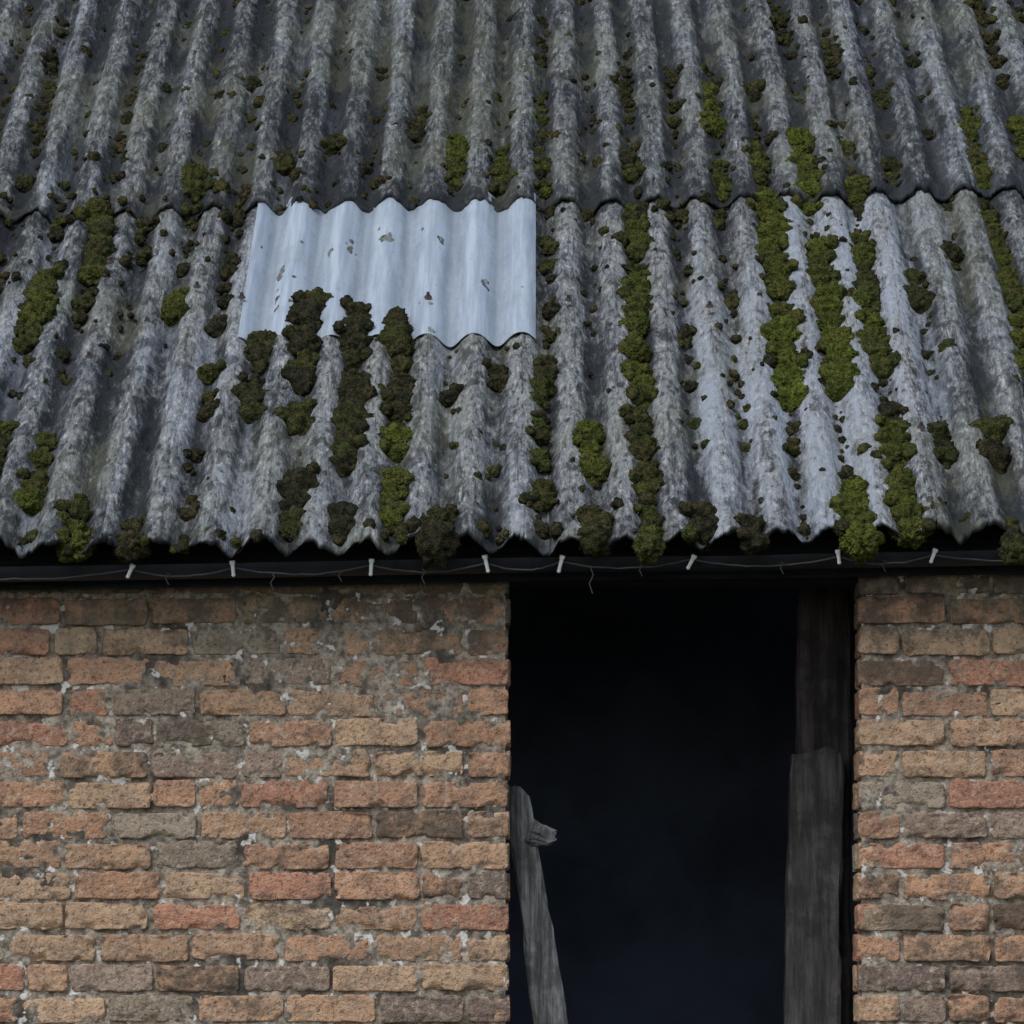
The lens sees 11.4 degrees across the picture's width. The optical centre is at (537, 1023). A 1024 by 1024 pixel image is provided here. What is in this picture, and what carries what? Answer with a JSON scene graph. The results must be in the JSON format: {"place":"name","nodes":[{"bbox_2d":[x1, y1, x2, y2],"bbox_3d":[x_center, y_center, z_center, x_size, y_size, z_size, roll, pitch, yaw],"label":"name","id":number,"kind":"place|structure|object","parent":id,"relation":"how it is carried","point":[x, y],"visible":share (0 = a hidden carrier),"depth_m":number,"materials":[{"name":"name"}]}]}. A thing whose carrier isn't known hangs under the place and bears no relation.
{"place":"outdoors","nodes":[
{"label":"outdoors","id":0,"kind":"place"},
{"bbox_2d":[0,0,1023,558],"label":"roof sheets","id":1,"kind":"object","parent":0,"point":[130,430],"visible":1,"depth_m":14.55,"materials":[{"name":"grey concrete"}]},
{"bbox_2d":[85,351,92,358],"bbox_3d":[-1.196,-1.785,13.645,0.021,0.016,0.022,0,27,0],"label":"roof bolt","id":2,"kind":"object","parent":1,"relation":"on","point":[88,355],"visible":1,"depth_m":13.64,"materials":[{"name":"grey metal"}]},
{"bbox_2d":[107,256,113,262],"bbox_3d":[-1.196,-2.140,14.332,0.021,0.016,0.022,0,27,0],"label":"roof bolt","id":3,"kind":"object","parent":1,"relation":"on","point":[110,260],"visible":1,"depth_m":14.33,"materials":[{"name":"grey metal"}]},
{"bbox_2d":[193,281,200,287],"bbox_3d":[-0.940,-2.042,14.133,0.021,0.015,0.022,0,27,0],"label":"roof bolt","id":4,"kind":"object","parent":1,"relation":"on","point":[196,285],"visible":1,"depth_m":14.13,"materials":[{"name":"grey metal"}]},
{"bbox_2d":[238,292,245,298],"bbox_3d":[-0.812,-2.000,14.047,0.021,0.016,0.022,0,27,0],"label":"roof bolt","id":5,"kind":"object","parent":1,"relation":"on","point":[241,296],"visible":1,"depth_m":14.04,"materials":[{"name":"grey metal"}]},
{"bbox_2d":[238,192,535,346],"bbox_3d":[-0.407,-2.126,14.355,0.803,0.615,1.108,0,0,0],"label":"replacement roof sheet","id":6,"kind":"object","parent":1,"relation":"on","point":[409,266],"visible":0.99,"depth_m":14.34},
{"bbox_2d":[424,292,431,298],"bbox_3d":[-0.300,-1.997,14.025,0.021,0.016,0.022,0,28,0],"label":"roof bolt","id":7,"kind":"object","parent":6,"relation":"on","point":[428,296],"visible":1,"depth_m":14.02,"materials":[{"name":"grey metal"}]},
{"bbox_2d":[0,548,1002,592],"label":"string lights","id":8,"kind":"object","parent":1,"relation":"hanging from","point":[692,559],"visible":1,"depth_m":12.61,"materials":[{"name":"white plastic"}]},
{"bbox_2d":[0,0,1023,568],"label":"roof moss","id":9,"kind":"object","parent":1,"relation":"attached to","point":[438,540],"visible":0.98,"depth_m":13.77,"materials":[{"name":"green plant"}]},
{"bbox_2d":[0,550,1023,581],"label":"gutter","id":10,"kind":"object","parent":1,"relation":"attached to","point":[311,567],"visible":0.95,"depth_m":12.64,"materials":[{"name":"black plastic"}]},
{"bbox_2d":[564,294,571,301],"bbox_3d":[0.084,-1.984,13.986,0.021,0.016,0.022,0,27,0],"label":"roof bolt","id":11,"kind":"object","parent":1,"relation":"on","point":[568,299],"visible":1,"depth_m":13.98,"materials":[{"name":"grey metal"}]},
{"bbox_2d":[706,300,713,307],"bbox_3d":[0.468,-1.958,13.923,0.021,0.016,0.022,0,27,0],"label":"roof bolt","id":12,"kind":"object","parent":1,"relation":"on","point":[709,305],"visible":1,"depth_m":13.92,"materials":[{"name":"grey metal"}]},
{"bbox_2d":[917,421,924,428],"bbox_3d":[0.980,-1.531,13.078,0.021,0.015,0.022,0,27,0],"label":"roof bolt","id":13,"kind":"object","parent":1,"relation":"on","point":[920,426],"visible":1,"depth_m":13.07,"materials":[{"name":"grey metal"}]},
{"bbox_2d":[857,596,861,1023],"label":"brick wall","id":14,"kind":"structure","parent":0,"point":[859,902],"depth_m":12.92,"materials":[{"name":"brown brick"}]},
{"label":"interior floor","id":15,"kind":"structure","parent":0,"visible":0},
{"bbox_2d":[505,588,856,1023],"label":"doorway","id":16,"kind":"structure","parent":15,"relation":"on","point":[653,734],"depth_m":15.40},
{"bbox_2d":[783,746,844,1023],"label":"wooden post","id":17,"kind":"object","parent":15,"relation":"on","point":[812,938],"visible":1,"depth_m":13.10,"materials":[{"name":"grey wood"}]},
{"bbox_2d":[795,588,852,1023],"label":"door frame post","id":18,"kind":"object","parent":15,"relation":"on","point":[822,681],"depth_m":13.24,"materials":[{"name":"grey wood"}]},
{"label":"ground","id":19,"kind":"structure","parent":0,"visible":0},
{"bbox_2d":[0,539,1023,1023],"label":"wall bricks","id":20,"kind":"object","parent":19,"relation":"on","point":[378,885],"depth_m":12.80,"materials":[{"name":"brown brick"}]},
{"bbox_2d":[0,535,504,1023],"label":"wall mortar","id":21,"kind":"object","parent":20,"relation":"attached to","point":[368,628],"depth_m":12.80,"materials":[{"name":"grey concrete"}]},
{"bbox_2d":[0,528,1023,588],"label":"fascia board","id":22,"kind":"object","parent":20,"relation":"attached to","point":[787,543],"visible":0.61,"depth_m":12.74,"materials":[{"name":"black wood"}]},
{"bbox_2d":[506,785,567,1023],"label":"leaning plank","id":23,"kind":"object","parent":20,"relation":"attached to","point":[528,833],"visible":0.91,"depth_m":12.96,"materials":[{"name":"grey wood"}]},
{"bbox_2d":[509,578,857,587],"bbox_3d":[0.365,-1.154,12.915,1.177,0.092,0.170,0,0,0],"label":"door lintel","id":24,"kind":"structure","parent":20,"relation":"attached to","point":[810,583],"depth_m":12.91,"materials":[{"name":"black wood"}]},
{"bbox_2d":[775,525,999,531],"bbox_3d":[0.000,-1.238,12.910,8.400,0.230,0.183,0,0,0],"label":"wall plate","id":25,"kind":"object","parent":20,"relation":"on","point":[886,528],"depth_m":12.82,"materials":[{"name":"black wood"}]},
{"bbox_2d":[861,575,1023,1023],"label":"wall mortar","id":26,"kind":"object","parent":20,"relation":"attached to","point":[905,811],"depth_m":12.81,"materials":[{"name":"grey concrete"}]}
]}

